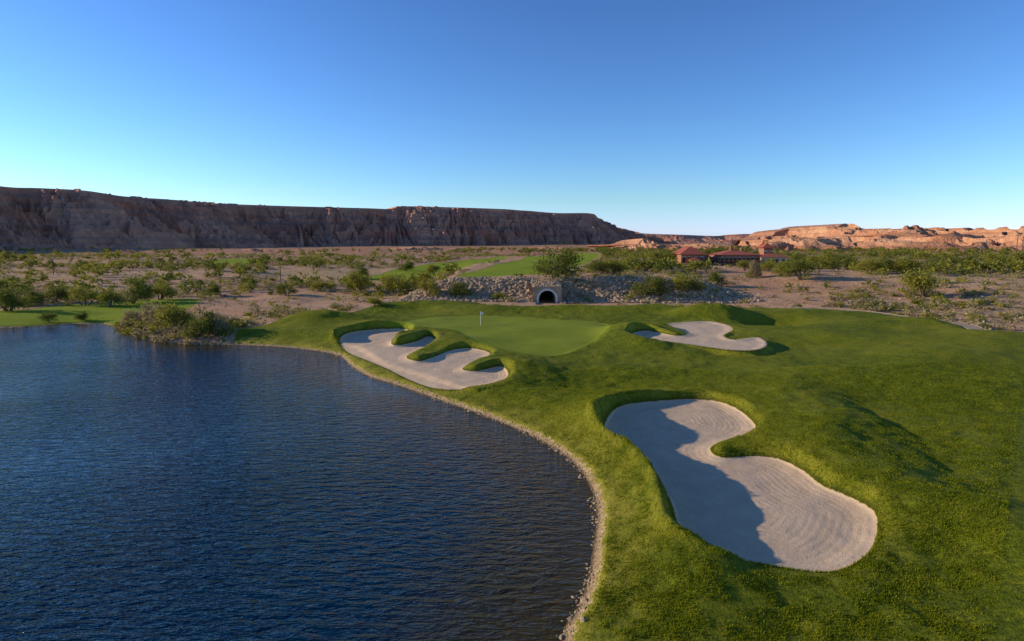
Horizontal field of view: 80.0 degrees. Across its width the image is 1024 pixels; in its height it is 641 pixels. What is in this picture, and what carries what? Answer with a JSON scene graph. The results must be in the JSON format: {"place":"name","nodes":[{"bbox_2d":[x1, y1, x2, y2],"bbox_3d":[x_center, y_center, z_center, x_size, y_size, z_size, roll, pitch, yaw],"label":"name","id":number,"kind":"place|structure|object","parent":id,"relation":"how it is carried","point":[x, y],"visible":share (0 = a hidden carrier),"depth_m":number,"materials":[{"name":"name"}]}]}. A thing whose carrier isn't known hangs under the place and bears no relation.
{"place":"outdoors","nodes":[
{"label":"outdoors","id":0,"kind":"place"},
{"bbox_2d":[0,324,595,640],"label":"lake water","id":1,"kind":"structure","parent":0,"point":[150,490],"depth_m":35.20,"materials":[{"name":"blue liquid"}]},
{"bbox_2d":[0,186,681,250],"bbox_3d":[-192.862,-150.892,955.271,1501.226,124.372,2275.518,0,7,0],"label":"mesa ridge","id":2,"kind":"structure","parent":0,"point":[43,218],"depth_m":1272.77,"materials":[{"name":"brown stone"}]},
{"bbox_2d":[0,243,1023,640],"bbox_3d":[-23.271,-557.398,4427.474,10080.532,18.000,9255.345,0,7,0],"label":"ground terrain","id":3,"kind":"structure","parent":0,"point":[776,509],"depth_m":54.12,"materials":[{"name":"green plant"}]},
{"bbox_2d":[0,282,38,310],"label":"mesquite tree","id":4,"kind":"object","parent":3,"relation":"on","point":[9,299],"visible":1,"depth_m":121.74,"materials":[{"name":"green plant"}]},
{"bbox_2d":[20,285,45,305],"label":"mesquite tree","id":5,"kind":"object","parent":3,"relation":"on","point":[38,296],"visible":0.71,"depth_m":134.22,"materials":[{"name":"green plant"}]},
{"bbox_2d":[37,311,58,321],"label":"mesquite tree","id":6,"kind":"object","parent":3,"relation":"on","point":[47,317],"visible":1,"depth_m":111.27,"materials":[{"name":"green plant"}]},
{"bbox_2d":[41,282,76,301],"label":"mesquite tree","id":7,"kind":"object","parent":3,"relation":"on","point":[61,293],"visible":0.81,"depth_m":139.58,"materials":[{"name":"green plant"}]},
{"bbox_2d":[71,311,89,319],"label":"mesquite tree","id":8,"kind":"object","parent":3,"relation":"on","point":[80,316],"visible":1,"depth_m":113.75,"materials":[{"name":"green plant"}]},
{"bbox_2d":[58,284,112,305],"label":"palo verde tree","id":9,"kind":"object","parent":3,"relation":"on","point":[86,294],"visible":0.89,"depth_m":133.45,"materials":[{"name":"green plant"}]},
{"bbox_2d":[91,289,129,306],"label":"palo verde tree","id":10,"kind":"object","parent":3,"relation":"on","point":[110,295],"visible":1,"depth_m":132.73,"materials":[{"name":"green plant"}]},
{"bbox_2d":[117,307,145,321],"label":"mesquite tree","id":11,"kind":"object","parent":3,"relation":"on","point":[129,315],"visible":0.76,"depth_m":109.00,"materials":[{"name":"green plant"}]},
{"bbox_2d":[120,271,160,304],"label":"mesquite tree","id":12,"kind":"object","parent":3,"relation":"on","point":[140,290],"visible":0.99,"depth_m":139.02,"materials":[{"name":"green plant"}]},
{"bbox_2d":[135,301,164,325],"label":"mesquite tree","id":13,"kind":"object","parent":3,"relation":"on","point":[149,313],"visible":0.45,"depth_m":102.53,"materials":[{"name":"green plant"}]},
{"bbox_2d":[149,281,179,299],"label":"palo verde tree","id":14,"kind":"object","parent":3,"relation":"on","point":[165,290],"visible":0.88,"depth_m":145.57,"materials":[{"name":"green plant"}]},
{"bbox_2d":[152,301,199,331],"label":"palo verde tree","id":15,"kind":"object","parent":3,"relation":"on","point":[168,313],"visible":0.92,"depth_m":97.17,"materials":[{"name":"green plant"}]},
{"bbox_2d":[108,317,248,344],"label":"bank brush","id":16,"kind":"object","parent":3,"relation":"on","point":[139,329],"visible":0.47,"depth_m":96.34,"materials":[{"name":"green plant"}]},
{"bbox_2d":[119,324,249,344],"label":"bank boulders","id":17,"kind":"object","parent":3,"relation":"on","point":[180,341],"visible":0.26,"depth_m":92.76,"materials":[{"name":"stone"}]},
{"bbox_2d":[177,302,222,337],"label":"mesquite tree","id":18,"kind":"object","parent":3,"relation":"on","point":[202,326],"visible":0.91,"depth_m":92.39,"materials":[{"name":"green plant"}]},
{"bbox_2d":[201,282,220,295],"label":"mesquite tree","id":19,"kind":"object","parent":3,"relation":"on","point":[214,288],"visible":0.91,"depth_m":158.60,"materials":[{"name":"green plant"}]},
{"bbox_2d":[186,311,236,335],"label":"mesquite tree","id":20,"kind":"object","parent":3,"relation":"on","point":[221,323],"visible":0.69,"depth_m":93.27,"materials":[{"name":"green plant"}]},
{"bbox_2d":[218,313,238,324],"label":"mesquite tree","id":21,"kind":"object","parent":3,"relation":"on","point":[233,318],"visible":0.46,"depth_m":100.71,"materials":[{"name":"green plant"}]},
{"bbox_2d":[237,275,258,286],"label":"mesquite tree","id":22,"kind":"object","parent":3,"relation":"on","point":[252,279],"visible":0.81,"depth_m":179.77,"materials":[{"name":"green plant"}]},
{"bbox_2d":[272,280,297,295],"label":"mesquite tree","id":23,"kind":"object","parent":3,"relation":"on","point":[281,289],"visible":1,"depth_m":157.44,"materials":[{"name":"green plant"}]},
{"bbox_2d":[6,324,601,640],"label":"shoreline stones","id":24,"kind":"object","parent":3,"relation":"on","point":[583,599],"visible":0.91,"depth_m":35.96,"materials":[{"name":"beige stone"}]},
{"bbox_2d":[50,247,567,252],"bbox_3d":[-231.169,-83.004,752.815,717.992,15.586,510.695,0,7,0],"label":"red foothills","id":25,"kind":"structure","parent":3,"relation":"on","point":[402,248],"depth_m":786.95,"materials":[{"name":"brown stone"}]},
{"bbox_2d":[306,279,330,291],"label":"palo verde tree","id":26,"kind":"object","parent":3,"relation":"on","point":[318,285],"visible":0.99,"depth_m":168.00,"materials":[{"name":"green plant"}]},
{"bbox_2d":[341,268,371,290],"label":"palo verde tree","id":27,"kind":"object","parent":3,"relation":"on","point":[360,282],"visible":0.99,"depth_m":162.45,"materials":[{"name":"green plant"}]},
{"bbox_2d":[348,265,369,278],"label":"mesquite tree","id":28,"kind":"object","parent":3,"relation":"on","point":[362,270],"visible":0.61,"depth_m":205.30,"materials":[{"name":"green plant"}]},
{"bbox_2d":[366,297,384,306],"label":"palo verde tree","id":29,"kind":"object","parent":3,"relation":"on","point":[374,301],"visible":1,"depth_m":121.69,"materials":[{"name":"green plant"}]},
{"bbox_2d":[371,269,415,294],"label":"palo verde tree","id":30,"kind":"object","parent":3,"relation":"on","point":[396,283],"visible":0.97,"depth_m":158.45,"materials":[{"name":"green plant"}]},
{"bbox_2d":[397,258,414,270],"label":"mesquite tree","id":31,"kind":"object","parent":3,"relation":"on","point":[407,266],"visible":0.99,"depth_m":241.04,"materials":[{"name":"green plant"}]},
{"bbox_2d":[426,263,442,274],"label":"palo verde tree","id":32,"kind":"object","parent":3,"relation":"on","point":[432,268],"visible":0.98,"depth_m":221.15,"materials":[{"name":"green plant"}]},
{"bbox_2d":[0,251,1023,333],"bbox_3d":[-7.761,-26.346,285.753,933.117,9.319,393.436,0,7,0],"label":"desert shrubs","id":33,"kind":"object","parent":3,"relation":"on","point":[914,299],"visible":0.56,"depth_m":155.87,"materials":[{"name":"green plant"}]},
{"bbox_2d":[0,245,1023,292],"bbox_3d":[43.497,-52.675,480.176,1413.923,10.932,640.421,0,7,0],"label":"distant trees","id":34,"kind":"object","parent":3,"relation":"on","point":[644,262],"visible":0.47,"depth_m":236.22,"materials":[{"name":"green plant"}]},
{"bbox_2d":[1,258,1023,333],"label":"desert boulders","id":35,"kind":"object","parent":3,"relation":"on","point":[511,275],"visible":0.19,"depth_m":158.46,"materials":[{"name":"stone"}]},
{"bbox_2d":[533,286,561,302],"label":"cart path tunnel","id":36,"kind":"structure","parent":3,"relation":"on","point":[554,294],"depth_m":141.49,"materials":[{"name":"concrete"}]},
{"bbox_2d":[532,241,592,278],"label":"mesquite tree","id":37,"kind":"object","parent":3,"relation":"on","point":[566,259],"visible":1,"depth_m":153.44,"materials":[{"name":"green plant"}]},
{"bbox_2d":[398,275,764,303],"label":"riprap bank","id":38,"kind":"structure","parent":3,"relation":"on","point":[723,293],"depth_m":147.12,"materials":[{"name":"stone"}]},
{"bbox_2d":[415,279,440,296],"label":"palo verde tree","id":39,"kind":"object","parent":38,"relation":"on","point":[430,286],"visible":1,"depth_m":146.09,"materials":[{"name":"green plant"}]},
{"bbox_2d":[447,279,472,296],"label":"mesquite tree","id":40,"kind":"object","parent":38,"relation":"on","point":[458,288],"visible":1,"depth_m":145.59,"materials":[{"name":"green plant"}]},
{"bbox_2d":[491,292,508,299],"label":"palo verde tree","id":41,"kind":"object","parent":38,"relation":"on","point":[494,295],"visible":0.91,"depth_m":143.52,"materials":[{"name":"green plant"}]},
{"bbox_2d":[530,278,561,286],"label":"riprap cover","id":42,"kind":"object","parent":38,"relation":"on","point":[545,282],"visible":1,"depth_m":147.03,"materials":[{"name":"stone"}]},
{"bbox_2d":[627,270,676,296],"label":"mesquite tree","id":43,"kind":"object","parent":38,"relation":"on","point":[657,284],"visible":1,"depth_m":144.38,"materials":[{"name":"green plant"}]},
{"bbox_2d":[670,273,708,293],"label":"palo verde tree","id":44,"kind":"object","parent":38,"relation":"on","point":[683,282],"visible":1,"depth_m":147.04,"materials":[{"name":"green plant"}]},
{"bbox_2d":[581,259,613,273],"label":"mesquite tree","id":45,"kind":"object","parent":3,"relation":"on","point":[597,266],"visible":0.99,"depth_m":173.98,"materials":[{"name":"green plant"}]},
{"bbox_2d":[337,320,887,575],"bbox_3d":[4.774,5.240,65.035,61.261,2.463,77.678,0,7,0],"label":"turf fringe","id":46,"kind":"object","parent":3,"relation":"on","point":[750,417],"visible":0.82,"depth_m":41.70,"materials":[{"name":"green plant"}]},
{"bbox_2d":[602,257,631,273],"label":"palo verde tree","id":47,"kind":"object","parent":3,"relation":"on","point":[611,264],"visible":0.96,"depth_m":175.06,"materials":[{"name":"green plant"}]},
{"bbox_2d":[617,254,640,269],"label":"palo verde tree","id":48,"kind":"object","parent":3,"relation":"on","point":[631,258],"visible":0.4,"depth_m":203.64,"materials":[{"name":"green plant"}]},
{"bbox_2d":[647,248,669,260],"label":"palo verde tree","id":49,"kind":"object","parent":3,"relation":"on","point":[653,254],"visible":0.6,"depth_m":215.55,"materials":[{"name":"green plant"}]},
{"bbox_2d":[665,249,676,260],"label":"mesquite tree","id":50,"kind":"object","parent":3,"relation":"on","point":[673,255],"visible":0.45,"depth_m":237.41,"materials":[{"name":"green plant"}]},
{"bbox_2d":[702,245,713,255],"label":"mesquite tree","id":51,"kind":"object","parent":3,"relation":"on","point":[706,252],"visible":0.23,"depth_m":246.13,"materials":[{"name":"green plant"}]},
{"bbox_2d":[707,266,730,285],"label":"mesquite tree","id":52,"kind":"object","parent":3,"relation":"on","point":[715,277],"visible":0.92,"depth_m":162.73,"materials":[{"name":"green plant"}]},
{"bbox_2d":[711,244,739,252],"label":"mesquite tree","id":53,"kind":"object","parent":3,"relation":"on","point":[718,249],"visible":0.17,"depth_m":249.38,"materials":[{"name":"green plant"}]},
{"bbox_2d":[431,359,1023,640],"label":"rough grass","id":54,"kind":"structure","parent":3,"relation":"on","point":[1006,503],"depth_m":31.50,"materials":[{"name":"green plant"}]},
{"bbox_2d":[671,243,786,265],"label":"clubhouse","id":55,"kind":"structure","parent":3,"relation":"on","point":[686,254],"depth_m":232.74,"materials":[{"name":"paint"}]},
{"bbox_2d":[682,257,702,262],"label":"left wing windows","id":56,"kind":"structure","parent":55,"relation":"in","point":[684,258],"depth_m":229.86,"materials":[{"name":"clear glass"}]},
{"bbox_2d":[721,258,757,262],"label":"main hall windows","id":57,"kind":"structure","parent":55,"relation":"in","point":[721,258],"depth_m":232.91,"materials":[{"name":"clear glass"}]},
{"bbox_2d":[735,259,755,270],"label":"palo verde tree","id":58,"kind":"object","parent":3,"relation":"on","point":[744,263],"visible":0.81,"depth_m":196.69,"materials":[{"name":"green plant"}]},
{"bbox_2d":[746,260,764,277],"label":"mesquite tree","id":59,"kind":"object","parent":3,"relation":"on","point":[753,268],"visible":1,"depth_m":179.64,"materials":[{"name":"green plant"}]},
{"bbox_2d":[758,257,775,271],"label":"palo verde tree","id":60,"kind":"object","parent":3,"relation":"on","point":[766,266],"visible":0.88,"depth_m":188.73,"materials":[{"name":"green plant"}]},
{"bbox_2d":[769,259,791,275],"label":"palo verde tree","id":61,"kind":"object","parent":3,"relation":"on","point":[780,265],"visible":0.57,"depth_m":177.69,"materials":[{"name":"green plant"}]},
{"bbox_2d":[787,251,810,261],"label":"mesquite tree","id":62,"kind":"object","parent":3,"relation":"on","point":[795,255],"visible":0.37,"depth_m":241.14,"materials":[{"name":"green plant"}]},
{"bbox_2d":[778,253,824,279],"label":"mesquite tree","id":63,"kind":"object","parent":3,"relation":"on","point":[795,267],"visible":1,"depth_m":166.88,"materials":[{"name":"green plant"}]},
{"bbox_2d":[803,250,840,268],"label":"palo verde tree","id":64,"kind":"object","parent":3,"relation":"on","point":[826,258],"visible":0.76,"depth_m":205.49,"materials":[{"name":"green plant"}]},
{"bbox_2d":[828,251,847,259],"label":"mesquite tree","id":65,"kind":"object","parent":3,"relation":"on","point":[839,256],"visible":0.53,"depth_m":239.95,"materials":[{"name":"green plant"}]},
{"bbox_2d":[841,254,860,267],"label":"mesquite tree","id":66,"kind":"object","parent":3,"relation":"on","point":[851,259],"visible":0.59,"depth_m":209.41,"materials":[{"name":"green plant"}]},
{"bbox_2d":[852,256,888,274],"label":"palo verde tree","id":67,"kind":"object","parent":3,"relation":"on","point":[866,265],"visible":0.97,"depth_m":176.19,"materials":[{"name":"green plant"}]},
{"bbox_2d":[878,255,901,271],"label":"mesquite tree","id":68,"kind":"object","parent":3,"relation":"on","point":[888,261],"visible":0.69,"depth_m":180.25,"materials":[{"name":"green plant"}]},
{"bbox_2d":[892,256,926,270],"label":"palo verde tree","id":69,"kind":"object","parent":3,"relation":"on","point":[902,263],"visible":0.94,"depth_m":175.82,"materials":[{"name":"green plant"}]},
{"bbox_2d":[896,267,946,296],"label":"palo verde tree","id":70,"kind":"object","parent":3,"relation":"on","point":[924,283],"visible":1,"depth_m":135.88,"materials":[{"name":"green plant"}]},
{"bbox_2d":[923,255,958,267],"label":"mesquite tree","id":71,"kind":"object","parent":3,"relation":"on","point":[953,260],"visible":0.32,"depth_m":203.18,"materials":[{"name":"green plant"}]},
{"bbox_2d":[956,251,979,265],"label":"mesquite tree","id":72,"kind":"object","parent":3,"relation":"on","point":[970,258],"visible":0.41,"depth_m":213.38,"materials":[{"name":"green plant"}]},
{"bbox_2d":[981,253,1010,262],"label":"palo verde tree","id":73,"kind":"object","parent":3,"relation":"on","point":[992,257],"visible":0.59,"depth_m":216.98,"materials":[{"name":"green plant"}]},
{"bbox_2d":[0,0,1023,235],"label":"sky","id":74,"kind":"structure","parent":0,"point":[677,117],"materials":[{"name":"blue"}]},
{"bbox_2d":[587,238,758,250],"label":"badland hills","id":75,"kind":"structure","parent":0,"point":[647,243],"depth_m":704.27,"materials":[{"name":"brown stone"}]},
{"bbox_2d":[629,230,749,242],"bbox_3d":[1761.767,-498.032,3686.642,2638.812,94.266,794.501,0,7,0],"label":"distant mesa","id":76,"kind":"structure","parent":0,"point":[692,238],"depth_m":3554.17,"materials":[{"name":"brown stone"}]},
{"bbox_2d":[713,224,1023,245],"bbox_3d":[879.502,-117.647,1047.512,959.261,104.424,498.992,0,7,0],"label":"badland hills","id":77,"kind":"structure","parent":0,"point":[758,238],"depth_m":1046.47,"materials":[{"name":"brown stone"}]},
{"bbox_2d":[793,307,987,329],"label":"cart path","id":78,"kind":"structure","parent":0,"point":[968,326],"depth_m":100.89,"materials":[{"name":"concrete"}]},
{"bbox_2d":[767,235,1023,251],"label":"badland hills","id":79,"kind":"structure","parent":0,"point":[890,242],"depth_m":646.03,"materials":[{"name":"beige stone"}]}
]}

